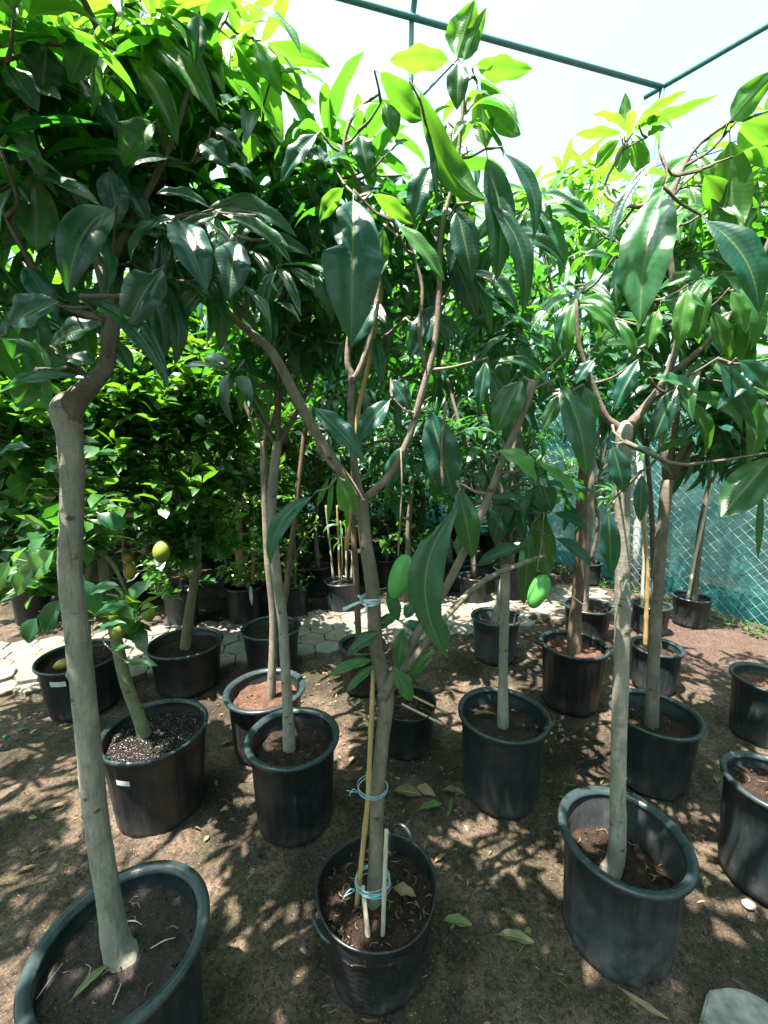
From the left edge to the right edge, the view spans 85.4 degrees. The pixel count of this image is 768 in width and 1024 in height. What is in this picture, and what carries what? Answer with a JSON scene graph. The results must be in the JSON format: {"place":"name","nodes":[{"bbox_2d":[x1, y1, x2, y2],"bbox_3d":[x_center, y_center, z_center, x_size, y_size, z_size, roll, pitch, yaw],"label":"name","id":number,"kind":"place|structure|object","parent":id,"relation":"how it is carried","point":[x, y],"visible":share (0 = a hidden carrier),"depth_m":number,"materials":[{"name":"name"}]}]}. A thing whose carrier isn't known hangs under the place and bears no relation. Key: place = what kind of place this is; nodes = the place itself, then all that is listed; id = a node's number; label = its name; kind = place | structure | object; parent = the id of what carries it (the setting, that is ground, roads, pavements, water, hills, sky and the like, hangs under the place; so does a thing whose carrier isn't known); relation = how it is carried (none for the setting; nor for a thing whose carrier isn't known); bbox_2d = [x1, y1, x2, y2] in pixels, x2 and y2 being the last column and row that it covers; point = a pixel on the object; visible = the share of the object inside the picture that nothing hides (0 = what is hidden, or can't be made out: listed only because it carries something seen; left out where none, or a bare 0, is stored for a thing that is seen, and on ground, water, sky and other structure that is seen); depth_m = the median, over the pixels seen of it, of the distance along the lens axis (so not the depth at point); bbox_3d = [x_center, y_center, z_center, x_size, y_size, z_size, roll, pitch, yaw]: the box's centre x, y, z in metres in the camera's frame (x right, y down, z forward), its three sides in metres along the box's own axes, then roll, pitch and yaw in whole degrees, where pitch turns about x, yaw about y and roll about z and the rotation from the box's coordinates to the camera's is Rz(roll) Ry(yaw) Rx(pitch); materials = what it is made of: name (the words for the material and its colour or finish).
{"place":"outdoors","nodes":[
{"label":"outdoors","id":0,"kind":"place"},
{"bbox_2d":[0,515,767,1023],"bbox_3d":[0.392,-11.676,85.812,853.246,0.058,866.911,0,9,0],"label":"ground","id":1,"kind":"structure","parent":0,"point":[274,911],"depth_m":1.58,"materials":[{"name":"soil"}]},
{"bbox_2d":[14,667,38,684],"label":"paver block","id":2,"kind":"structure","parent":1,"relation":"on","point":[27,676],"depth_m":2.65,"materials":[{"name":"concrete"}]},
{"bbox_2d":[6,586,49,624],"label":"plant pot","id":3,"kind":"object","parent":1,"relation":"on","point":[22,614],"visible":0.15,"depth_m":3.54,"materials":[{"name":"black plastic"}]},
{"bbox_2d":[32,638,120,720],"bbox_3d":[-1.774,0.984,2.453,0.440,0.310,0.440,0,9,0],"label":"plant pot","id":4,"kind":"object","parent":1,"relation":"on","point":[54,686],"visible":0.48,"depth_m":2.35,"materials":[{"name":"black plastic"}]},
{"bbox_2d":[0,250,161,659],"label":"lemon tree","id":5,"kind":"object","parent":4,"relation":"in","point":[130,476],"visible":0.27,"depth_m":2.20,"materials":[{"name":"green plant"}]},
{"bbox_2d":[13,860,209,1023],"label":"plant pot","id":6,"kind":"object","parent":1,"relation":"on","point":[162,983],"visible":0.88,"depth_m":0.96,"materials":[{"name":"black plastic"}]},
{"bbox_2d":[68,964,106,1002],"bbox_3d":[-0.642,1.025,0.911,0.019,0.012,0.084,6,11,36],"label":"fallen leaf","id":7,"kind":"object","parent":6,"relation":"on","point":[94,974],"visible":1,"depth_m":0.91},
{"bbox_2d":[0,0,329,972],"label":"mango tree","id":8,"kind":"object","parent":6,"relation":"in","point":[106,134],"visible":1,"depth_m":0.83,"materials":[{"name":"green plant"}]},
{"bbox_2d":[111,570,142,607],"bbox_3d":[-2.418,0.743,3.942,0.260,0.332,0.260,0,9,0],"label":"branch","id":9,"kind":"object","parent":1,"relation":"on","point":[129,584],"visible":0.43,"depth_m":3.86,"materials":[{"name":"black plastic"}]},
{"bbox_2d":[82,366,170,567],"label":"citrus tree","id":10,"kind":"object","parent":9,"relation":"in","point":[123,532],"visible":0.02,"depth_m":3.88,"materials":[{"name":"green plant"}]},
{"bbox_2d":[120,563,155,598],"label":"plant pot","id":11,"kind":"object","parent":1,"relation":"on","point":[145,594],"visible":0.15,"depth_m":4.20,"materials":[{"name":"black plastic"}]},
{"bbox_2d":[52,268,159,570],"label":"citrus tree","id":12,"kind":"object","parent":11,"relation":"in","point":[135,555],"visible":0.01,"depth_m":4.15,"materials":[{"name":"green plant"}]},
{"bbox_2d":[101,698,208,837],"bbox_3d":[-0.945,1.065,1.745,0.407,0.364,0.409,0,9,0],"label":"plant pot","id":13,"kind":"object","parent":1,"relation":"on","point":[155,781],"visible":0.94,"depth_m":1.64,"materials":[{"name":"black plastic"}]},
{"bbox_2d":[0,360,158,739],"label":"lemon tree","id":14,"kind":"object","parent":13,"relation":"on","point":[34,564],"visible":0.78,"depth_m":1.52,"materials":[{"name":"green plant"}]},
{"bbox_2d":[161,585,198,625],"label":"plant pot","id":15,"kind":"object","parent":1,"relation":"on","point":[174,610],"visible":0.47,"depth_m":3.47,"materials":[{"name":"plastic"}]},
{"bbox_2d":[108,376,235,600],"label":"citrus tree","id":16,"kind":"object","parent":15,"relation":"in","point":[151,574],"visible":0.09,"depth_m":3.29,"materials":[{"name":"green plant"}]},
{"bbox_2d":[146,627,223,697],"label":"plant pot","id":17,"kind":"object","parent":1,"relation":"on","point":[194,669],"visible":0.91,"depth_m":2.55,"materials":[{"name":"black plastic"}]},
{"bbox_2d":[61,300,273,650],"bbox_3d":[-1.234,-0.287,2.545,1.198,2.370,0.982,-4,10,-24],"label":"lemon tree","id":18,"kind":"object","parent":17,"relation":"in","point":[197,422],"visible":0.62,"depth_m":2.42,"materials":[{"name":"green plant"}]},
{"bbox_2d":[214,563,234,597],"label":"plant pot","id":19,"kind":"object","parent":1,"relation":"on","point":[221,590],"visible":0.38,"depth_m":4.18,"materials":[{"name":"black plastic"}]},
{"bbox_2d":[168,324,268,569],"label":"citrus tree","id":20,"kind":"object","parent":19,"relation":"on","point":[256,488],"visible":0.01,"depth_m":4.14,"materials":[{"name":"green plant"}]},
{"bbox_2d":[224,579,263,624],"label":"plant pot","id":21,"kind":"object","parent":1,"relation":"on","point":[242,609],"visible":0.79,"depth_m":3.52,"materials":[{"name":"black plastic"}]},
{"bbox_2d":[172,386,302,590],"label":"citrus tree","id":22,"kind":"object","parent":21,"relation":"on","point":[257,514],"visible":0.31,"depth_m":3.43,"materials":[{"name":"green plant"}]},
{"bbox_2d":[235,501,243,586],"bbox_3d":[-1.229,0.272,3.518,0.088,0.729,0.084,0,9,0],"label":"bamboo cane","id":23,"kind":"object","parent":21,"relation":"in","point":[239,555],"visible":0.5,"depth_m":3.50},
{"bbox_2d":[223,667,305,765],"bbox_3d":[-0.595,1.034,2.106,0.397,0.317,0.395,0,9,0],"label":"plant pot","id":24,"kind":"object","parent":1,"relation":"on","point":[248,704],"visible":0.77,"depth_m":2.05,"materials":[{"name":"black plastic"}]},
{"bbox_2d":[195,202,342,699],"bbox_3d":[-0.543,-0.251,2.051,0.937,2.414,0.638,0,9,0],"label":"mango tree","id":25,"kind":"object","parent":24,"relation":"on","point":[271,677],"visible":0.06,"depth_m":1.97,"materials":[{"name":"green plant"}]},
{"bbox_2d":[240,616,300,671],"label":"plant pot","id":26,"kind":"object","parent":1,"relation":"on","point":[254,633],"visible":0.64,"depth_m":2.79,"materials":[{"name":"black plastic"}]},
{"bbox_2d":[281,250,421,609],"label":"mango tree","id":27,"kind":"object","parent":26,"relation":"in","point":[393,503],"visible":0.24,"depth_m":2.66,"materials":[{"name":"green plant"}]},
{"bbox_2d":[280,560,300,581],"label":"plant pot","id":28,"kind":"object","parent":1,"relation":"on","point":[298,566],"visible":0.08,"depth_m":4.33,"materials":[{"name":"black plastic"}]},
{"bbox_2d":[218,306,336,566],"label":"citrus tree","id":29,"kind":"object","parent":28,"relation":"on","point":[286,448],"visible":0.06,"depth_m":4.07,"materials":[{"name":"green plant"}]},
{"bbox_2d":[244,707,339,846],"bbox_3d":[-0.366,1.072,1.696,0.374,0.366,0.374,0,9,0],"label":"plant pot","id":30,"kind":"object","parent":1,"relation":"on","point":[293,791],"visible":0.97,"depth_m":1.59,"materials":[{"name":"black plastic"}]},
{"bbox_2d":[178,117,356,752],"bbox_3d":[-0.380,-0.091,1.558,0.762,2.163,0.725,0,9,0],"label":"mango tree","id":31,"kind":"object","parent":30,"relation":"on","point":[312,363],"visible":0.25,"depth_m":1.47,"materials":[{"name":"green plant"}]},
{"bbox_2d":[283,579,309,616],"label":"plant pot","id":32,"kind":"object","parent":1,"relation":"on","point":[297,604],"visible":0.63,"depth_m":3.67,"materials":[{"name":"black plastic"}]},
{"bbox_2d":[260,470,317,590],"bbox_3d":[-0.799,0.173,3.666,0.528,1.087,0.380,0,9,0],"label":"leafy bush","id":33,"kind":"object","parent":32,"relation":"on","point":[294,567],"visible":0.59,"depth_m":3.68,"materials":[{"name":"green plant"}]},
{"bbox_2d":[0,583,632,697],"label":"path","id":34,"kind":"structure","parent":1,"relation":"on","point":[322,633],"depth_m":3.35,"materials":[{"name":"concrete"}]},
{"bbox_2d":[493,563,520,599],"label":"plant pot","id":35,"kind":"object","parent":34,"relation":"on","point":[514,593],"visible":0.29,"depth_m":4.07,"materials":[{"name":"black plastic"}]},
{"bbox_2d":[463,271,573,571],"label":"mango tree","id":36,"kind":"object","parent":35,"relation":"in","point":[540,415],"visible":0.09,"depth_m":3.80,"materials":[{"name":"green plant"}]},
{"bbox_2d":[303,561,330,596],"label":"plant pot","id":37,"kind":"object","parent":1,"relation":"on","point":[317,587],"visible":0.84,"depth_m":4.21,"materials":[{"name":"black plastic"}]},
{"bbox_2d":[268,318,373,568],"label":"mango tree","id":38,"kind":"object","parent":37,"relation":"in","point":[314,461],"visible":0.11,"depth_m":4.06,"materials":[{"name":"green plant"}]},
{"bbox_2d":[321,541,344,568],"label":"plant pot","id":39,"kind":"object","parent":1,"relation":"on","point":[326,551],"visible":0.52,"depth_m":5.20,"materials":[{"name":"black plastic"}]},
{"bbox_2d":[298,381,380,545],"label":"citrus tree","id":40,"kind":"object","parent":39,"relation":"on","point":[324,517],"visible":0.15,"depth_m":5.10,"materials":[{"name":"green plant"}]},
{"bbox_2d":[324,575,353,612],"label":"plant pot","id":41,"kind":"object","parent":1,"relation":"on","point":[340,596],"visible":0.69,"depth_m":3.75,"materials":[{"name":"black plastic"}]},
{"bbox_2d":[338,634,385,696],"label":"plant pot","id":42,"kind":"object","parent":1,"relation":"on","point":[361,688],"visible":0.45,"depth_m":2.53,"materials":[{"name":"black plastic"}]},
{"bbox_2d":[312,236,511,649],"bbox_3d":[0.117,-0.280,2.354,1.096,2.380,0.689,0,9,0],"label":"mango tree","id":43,"kind":"object","parent":42,"relation":"in","point":[324,401],"visible":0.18,"depth_m":2.27,"materials":[{"name":"green plant"}]},
{"bbox_2d":[358,552,384,582],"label":"plant pot","id":44,"kind":"object","parent":1,"relation":"on","point":[361,576],"visible":0.3,"depth_m":4.68,"materials":[{"name":"black plastic"}]},
{"bbox_2d":[316,284,413,502],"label":"mango tree","id":45,"kind":"object","parent":44,"relation":"in","point":[366,457],"visible":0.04,"depth_m":4.07,"materials":[{"name":"green plant"}]},
{"bbox_2d":[311,822,436,1014],"bbox_3d":[-0.022,1.181,1.225,0.353,0.294,0.341,0,9,0],"label":"plant tub","id":46,"kind":"object","parent":1,"relation":"on","point":[375,973],"visible":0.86,"depth_m":1.14,"materials":[{"name":"black plastic"}]},
{"bbox_2d":[354,670,374,909],"bbox_3d":[-0.044,0.770,1.138,0.078,0.720,0.044,-6,11,-36],"label":"bamboo cane","id":47,"kind":"object","parent":46,"relation":"in","point":[368,792],"visible":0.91,"depth_m":1.11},
{"bbox_2d":[380,828,388,936],"bbox_3d":[0.000,1.032,1.122,0.015,0.350,0.068,2,9,11],"label":"bamboo cane","id":48,"kind":"object","parent":46,"relation":"in","point":[384,890],"visible":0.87,"depth_m":1.12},
{"bbox_2d":[193,0,599,910],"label":"mango tree","id":49,"kind":"object","parent":46,"relation":"in","point":[357,256],"visible":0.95,"depth_m":0.97,"materials":[{"name":"green plant"}]},
{"bbox_2d":[343,593,380,613],"bbox_3d":[-0.052,0.227,1.054,0.097,0.049,0.056,-6,11,-36],"label":"fabric tie","id":50,"kind":"object","parent":49,"relation":"attached to","point":[365,602],"visible":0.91,"depth_m":1.04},
{"bbox_2d":[344,284,383,550],"bbox_3d":[-0.059,-0.258,1.195,0.123,0.758,0.017,0,9,0],"label":"bamboo cane","id":51,"kind":"object","parent":49,"relation":"attached to","point":[357,419],"visible":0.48,"depth_m":1.18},
{"bbox_2d":[341,865,390,902],"bbox_3d":[-0.048,1.026,1.155,0.136,0.039,0.081,0,9,0],"label":"twine","id":52,"kind":"object","parent":49,"relation":"attached to","point":[373,896],"visible":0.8,"depth_m":1.13,"materials":[{"name":"plastic"}]},
{"bbox_2d":[28,642,730,1023],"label":"leaf litter","id":53,"kind":"object","parent":1,"relation":"on","point":[528,930],"visible":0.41,"depth_m":1.72,"materials":[{"name":"plant"}]},
{"bbox_2d":[0,556,767,1023],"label":"earth crumbs","id":54,"kind":"object","parent":1,"relation":"on","point":[394,820],"visible":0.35,"depth_m":1.56,"materials":[{"name":"soil"}]},
{"bbox_2d":[375,554,398,586],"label":"plant pot","id":55,"kind":"object","parent":1,"relation":"on","point":[384,567],"visible":0.61,"depth_m":4.51,"materials":[{"name":"black plastic"}]},
{"bbox_2d":[333,371,432,560],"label":"citrus tree","id":56,"kind":"object","parent":55,"relation":"on","point":[387,548],"visible":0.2,"depth_m":4.34,"materials":[{"name":"green plant"}]},
{"bbox_2d":[390,536,405,555],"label":"plant pot","id":57,"kind":"object","parent":1,"relation":"on","point":[396,542],"visible":0.21,"depth_m":5.51,"materials":[{"name":"black plastic"}]},
{"bbox_2d":[362,360,446,533],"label":"citrus tree","id":58,"kind":"object","parent":57,"relation":"on","point":[435,507],"visible":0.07,"depth_m":5.47,"materials":[{"name":"green plant"}]},
{"bbox_2d":[398,589,409,603],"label":"plant pot","id":59,"kind":"object","parent":1,"relation":"on","point":[404,598],"visible":0.02,"depth_m":4.00,"materials":[{"name":"black plastic"}]},
{"bbox_2d":[360,267,466,555],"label":"mango tree","id":60,"kind":"object","parent":59,"relation":"in","point":[411,483],"visible":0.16,"depth_m":3.84,"materials":[{"name":"green plant"}]},
{"bbox_2d":[376,686,435,759],"bbox_3d":[0.112,1.065,2.123,0.307,0.248,0.297,0,9,0],"label":"plant tub","id":61,"kind":"object","parent":1,"relation":"on","point":[410,735],"visible":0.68,"depth_m":2.02,"materials":[{"name":"black plastic"}]},
{"bbox_2d":[444,913,471,926],"bbox_3d":[0.236,1.318,1.341,0.099,0.020,0.035,0,9,0],"label":"fallen leaf","id":62,"kind":"object","parent":1,"relation":"on","point":[459,919],"visible":1,"depth_m":1.34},
{"bbox_2d":[448,560,470,591],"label":"plant pot","id":63,"kind":"object","parent":1,"relation":"on","point":[465,566],"visible":0.45,"depth_m":4.39,"materials":[{"name":"black plastic"}]},
{"bbox_2d":[400,325,506,563],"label":"mango tree","id":64,"kind":"object","parent":63,"relation":"in","point":[449,553],"visible":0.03,"depth_m":4.08,"materials":[{"name":"green plant"}]},
{"bbox_2d":[457,571,487,603],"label":"plant pot","id":65,"kind":"object","parent":1,"relation":"on","point":[467,582],"visible":0.73,"depth_m":3.99,"materials":[{"name":"black plastic"}]},
{"bbox_2d":[413,254,547,577],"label":"mango tree","id":66,"kind":"object","parent":65,"relation":"in","point":[473,559],"visible":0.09,"depth_m":3.82,"materials":[{"name":"green plant"}]},
{"bbox_2d":[479,531,499,554],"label":"plant pot","id":67,"kind":"object","parent":1,"relation":"on","point":[486,543],"visible":0.46,"depth_m":5.83,"materials":[{"name":"black plastic"}]},
{"bbox_2d":[471,607,521,664],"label":"plant pot","id":68,"kind":"object","parent":1,"relation":"on","point":[486,640],"visible":0.74,"depth_m":2.92,"materials":[{"name":"plastic"}]},
{"bbox_2d":[417,287,551,624],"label":"mango tree","id":69,"kind":"object","parent":68,"relation":"in","point":[436,490],"visible":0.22,"depth_m":2.80,"materials":[{"name":"green plant"}]},
{"bbox_2d":[458,687,550,818],"bbox_3d":[0.514,1.046,1.822,0.384,0.379,0.388,0,9,0],"label":"plant pot","id":70,"kind":"object","parent":1,"relation":"on","point":[502,770],"visible":0.92,"depth_m":1.71,"materials":[{"name":"black plastic"}]},
{"bbox_2d":[387,226,593,730],"bbox_3d":[0.416,-0.135,1.698,0.807,2.170,0.768,0,9,0],"label":"mango tree","id":71,"kind":"object","parent":70,"relation":"in","point":[503,518],"visible":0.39,"depth_m":1.61,"materials":[{"name":"green plant"}]},
{"bbox_2d":[494,929,534,943],"bbox_3d":[0.404,1.310,1.284,0.124,0.020,0.030,3,9,17],"label":"fallen leaf","id":72,"kind":"object","parent":1,"relation":"on","point":[517,935],"visible":1,"depth_m":1.28,"materials":[{"name":"plant"}]},
{"bbox_2d":[515,551,518,562],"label":"plant pot","id":73,"kind":"object","parent":1,"relation":"on","point":[516,556],"visible":0.07,"depth_m":4.90,"materials":[{"name":"black plastic"}]},
{"bbox_2d":[471,289,569,538],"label":"mango tree","id":74,"kind":"object","parent":73,"relation":"in","point":[553,441],"visible":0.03,"depth_m":4.87,"materials":[{"name":"green plant"}]},
{"bbox_2d":[335,0,767,458],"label":"greenhouse frame","id":75,"kind":"object","parent":1,"relation":"on","point":[411,16],"visible":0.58,"depth_m":3.46,"materials":[{"name":"metal"}]},
{"bbox_2d":[539,629,610,715],"bbox_3d":[1.116,0.950,2.471,0.379,0.371,0.381,0,9,0],"label":"plant pot","id":76,"kind":"object","parent":1,"relation":"on","point":[572,684],"visible":0.88,"depth_m":2.36,"materials":[{"name":"black plastic"}]},
{"bbox_2d":[490,198,672,654],"bbox_3d":[0.955,-0.356,2.248,1.171,2.440,0.695,-2,9,-16],"label":"mango tree","id":77,"kind":"object","parent":76,"relation":"in","point":[574,640],"visible":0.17,"depth_m":2.17,"materials":[{"name":"green plant"}]},
{"bbox_2d":[403,353,767,625],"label":"shade net","id":78,"kind":"object","parent":1,"relation":"on","point":[762,587],"visible":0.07,"depth_m":4.03,"materials":[{"name":"fabric"}]},
{"bbox_2d":[406,350,767,625],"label":"chain link fence","id":79,"kind":"object","parent":1,"relation":"on","point":[673,535],"visible":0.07,"depth_m":3.92,"materials":[{"name":"metal"}]},
{"bbox_2d":[562,597,613,640],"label":"plant pot","id":80,"kind":"object","parent":1,"relation":"on","point":[596,617],"visible":0.66,"depth_m":3.24,"materials":[{"name":"black plastic"}]},
{"bbox_2d":[512,136,672,610],"bbox_3d":[1.514,-0.810,3.034,1.686,3.316,0.742,-3,9,-18],"label":"mango tree","id":81,"kind":"object","parent":80,"relation":"in","point":[576,186],"visible":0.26,"depth_m":2.79,"materials":[{"name":"green plant"}]},
{"bbox_2d":[589,560,602,585],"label":"plant pot","id":82,"kind":"object","parent":1,"relation":"on","point":[595,571],"visible":0.56,"depth_m":4.57,"materials":[{"name":"black plastic"}]},
{"bbox_2d":[548,326,655,561],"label":"mango tree","id":83,"kind":"object","parent":82,"relation":"in","point":[600,460],"visible":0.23,"depth_m":4.41,"materials":[{"name":"green plant"}]},
{"bbox_2d":[558,785,698,988],"bbox_3d":[0.723,1.142,1.282,0.368,0.354,0.368,0,9,0],"label":"plant pot","id":84,"kind":"object","parent":1,"relation":"on","point":[624,929],"visible":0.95,"depth_m":1.21,"materials":[{"name":"plastic"}]},
{"bbox_2d":[529,72,767,879],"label":"mango tree","id":85,"kind":"object","parent":84,"relation":"in","point":[727,192],"visible":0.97,"depth_m":1.05,"materials":[{"name":"green plant"}]},
{"bbox_2d":[631,452,643,590],"bbox_3d":[2.667,0.091,4.370,0.150,1.536,0.076,0,9,0],"label":"fence post","id":86,"kind":"object","parent":1,"relation":"on","point":[636,536],"visible":0.48,"depth_m":4.39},
{"bbox_2d":[618,987,668,1019],"bbox_3d":[0.702,1.335,1.129,0.120,0.012,0.014,6,10,32],"label":"fallen leaf","id":87,"kind":"object","parent":1,"relation":"on","point":[645,1005],"visible":1,"depth_m":1.13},
{"bbox_2d":[631,597,673,636],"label":"plant pot","id":88,"kind":"object","parent":1,"relation":"on","point":[638,617],"visible":0.57,"depth_m":3.39,"materials":[{"name":"black plastic"}]},
{"bbox_2d":[608,688,706,800],"bbox_3d":[1.227,1.060,1.908,0.373,0.324,0.375,0,9,0],"label":"plant pot","id":89,"kind":"object","parent":1,"relation":"on","point":[661,761],"visible":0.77,"depth_m":1.79,"materials":[{"name":"black plastic"}]},
{"bbox_2d":[600,210,767,729],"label":"mango tree","id":90,"kind":"object","parent":89,"relation":"in","point":[670,484],"visible":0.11,"depth_m":1.75,"materials":[{"name":"green plant"}]},
{"bbox_2d":[630,635,685,695],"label":"plant pot","id":91,"kind":"object","parent":1,"relation":"on","point":[672,654],"visible":0.64,"depth_m":2.57,"materials":[{"name":"black plastic"}]},
{"bbox_2d":[570,159,707,650],"bbox_3d":[1.330,-0.427,2.284,0.952,2.740,0.591,-1,9,-9],"label":"mango tree","id":92,"kind":"object","parent":91,"relation":"in","point":[636,199],"visible":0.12,"depth_m":2.19,"materials":[{"name":"green plant"}]},
{"bbox_2d":[642,513,649,646],"bbox_3d":[1.541,0.334,2.466,0.123,0.980,0.031,2,9,10],"label":"bamboo cane","id":93,"kind":"object","parent":91,"relation":"in","point":[646,595],"visible":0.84,"depth_m":2.47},
{"bbox_2d":[552,564,767,636],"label":"weeds","id":94,"kind":"object","parent":1,"relation":"on","point":[635,591],"visible":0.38,"depth_m":3.73,"materials":[{"name":"green plant"}]},
{"bbox_2d":[671,590,713,628],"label":"plant pot","id":95,"kind":"object","parent":1,"relation":"on","point":[693,614],"visible":0.83,"depth_m":3.50,"materials":[{"name":"black plastic"}]},
{"bbox_2d":[686,483,712,599],"bbox_3d":[2.620,0.253,3.462,0.148,0.993,0.032,-3,9,-20],"label":"trunk","id":96,"kind":"object","parent":95,"relation":"in","point":[689,588],"visible":0.96,"depth_m":3.46,"materials":[{"name":"wood"}]},
{"bbox_2d":[675,176,763,600],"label":"mango tree","id":97,"kind":"object","parent":95,"relation":"in","point":[694,593],"visible":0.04,"depth_m":3.46,"materials":[{"name":"green plant"}]},
{"bbox_2d":[699,988,767,1023],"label":"stone","id":98,"kind":"object","parent":1,"relation":"on","point":[729,1006],"visible":1,"depth_m":1.11,"materials":[{"name":"stone"}]},
{"bbox_2d":[718,751,767,904],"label":"plant pot","id":99,"kind":"object","parent":1,"relation":"on","point":[743,844],"visible":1,"depth_m":1.43,"materials":[{"name":"black plastic"}]},
{"bbox_2d":[728,662,767,749],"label":"plant pot","id":100,"kind":"object","parent":1,"relation":"on","point":[748,716],"visible":1,"depth_m":2.14,"materials":[{"name":"black plastic"}]},
{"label":"plant pot","id":101,"kind":"object","parent":1,"relation":"on","visible":0},
{"bbox_2d":[376,252,481,537],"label":"mango tree","id":102,"kind":"object","parent":101,"relation":"in","point":[423,505],"visible":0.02,"depth_m":4.74,"materials":[{"name":"green plant"}]},
{"bbox_2d":[0,0,767,391],"label":"sky","id":103,"kind":"structure","parent":0,"point":[654,40],"materials":[{"name":"white"}]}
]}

